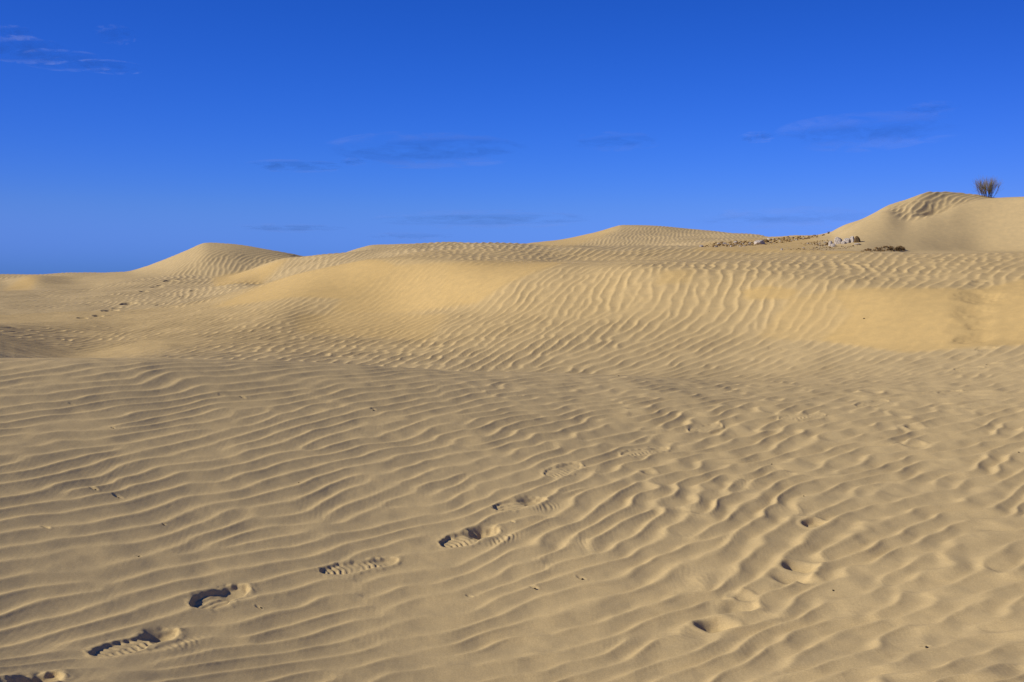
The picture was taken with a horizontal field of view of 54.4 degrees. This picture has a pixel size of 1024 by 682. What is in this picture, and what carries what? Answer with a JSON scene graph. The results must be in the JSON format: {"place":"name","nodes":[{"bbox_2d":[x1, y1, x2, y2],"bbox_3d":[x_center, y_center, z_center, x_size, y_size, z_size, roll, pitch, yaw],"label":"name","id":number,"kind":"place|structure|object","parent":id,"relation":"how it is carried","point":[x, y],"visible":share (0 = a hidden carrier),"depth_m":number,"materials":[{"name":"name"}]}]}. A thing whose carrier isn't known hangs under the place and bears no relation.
{"place":"outdoors","nodes":[
{"label":"outdoors","id":0,"kind":"place"},
{"bbox_2d":[0,243,301,289],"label":"dune","id":1,"kind":"structure","parent":0,"point":[215,259],"depth_m":28.71,"materials":[{"name":"beige sand"}]},
{"bbox_2d":[0,357,1023,681],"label":"sand ground","id":2,"kind":"structure","parent":0,"point":[352,523],"depth_m":4.46,"materials":[{"name":"beige sand"}]},
{"bbox_2d":[0,251,1023,378],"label":"dune","id":3,"kind":"structure","parent":0,"point":[681,319],"depth_m":11.59,"materials":[{"name":"beige sand"}]},
{"bbox_2d":[0,242,1023,301],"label":"dune","id":4,"kind":"structure","parent":0,"point":[271,271],"depth_m":20.02,"materials":[{"name":"beige sand"}]},
{"bbox_2d":[0,0,1023,274],"label":"sky","id":5,"kind":"structure","parent":0,"point":[135,134],"materials":[{"name":"blue"}]},
{"bbox_2d":[348,225,693,251],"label":"dune","id":6,"kind":"structure","parent":0,"point":[635,235],"depth_m":36.31,"materials":[{"name":"beige sand"}]},
{"bbox_2d":[694,229,824,249],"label":"ground","id":7,"kind":"structure","parent":0,"point":[704,237],"depth_m":29.27,"materials":[{"name":"beige sand"}]},
{"bbox_2d":[754,240,764,243],"bbox_3d":[5.856,-2.303,23.535,0.282,0.172,0.239,0,4,-4],"label":"boulder","id":8,"kind":"object","parent":7,"relation":"on","point":[759,242],"visible":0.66,"depth_m":23.47,"materials":[{"name":"stone"}]},
{"bbox_2d":[703,235,894,251],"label":"gravel","id":9,"kind":"structure","parent":0,"point":[780,239],"depth_m":23.17,"materials":[{"name":"grey gravel"}]},
{"bbox_2d":[825,191,1023,251],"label":"dune","id":10,"kind":"structure","parent":0,"point":[944,220],"depth_m":22.43,"materials":[{"name":"beige sand"}]},
{"bbox_2d":[834,237,841,243],"bbox_3d":[7.018,-2.111,21.393,0.196,0.258,0.143,-3,5,-43],"label":"boulder","id":11,"kind":"object","parent":10,"relation":"on","point":[837,240],"visible":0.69,"depth_m":21.34,"materials":[{"name":"stone"}]},
{"bbox_2d":[854,236,860,241],"bbox_3d":[7.326,-2.122,21.124,0.142,0.216,0.122,-1,4,-18],"label":"boulder","id":12,"kind":"object","parent":10,"relation":"on","point":[857,239],"visible":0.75,"depth_m":21.08,"materials":[{"name":"brown stone"}]},
{"bbox_2d":[972,177,1003,197],"bbox_3d":[12.206,-3.984,25.580,0.790,0.637,1.102,3,5,41],"label":"shrub","id":13,"kind":"object","parent":10,"relation":"on","point":[990,186],"visible":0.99,"depth_m":25.57,"materials":[{"name":"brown plant"}]}
]}

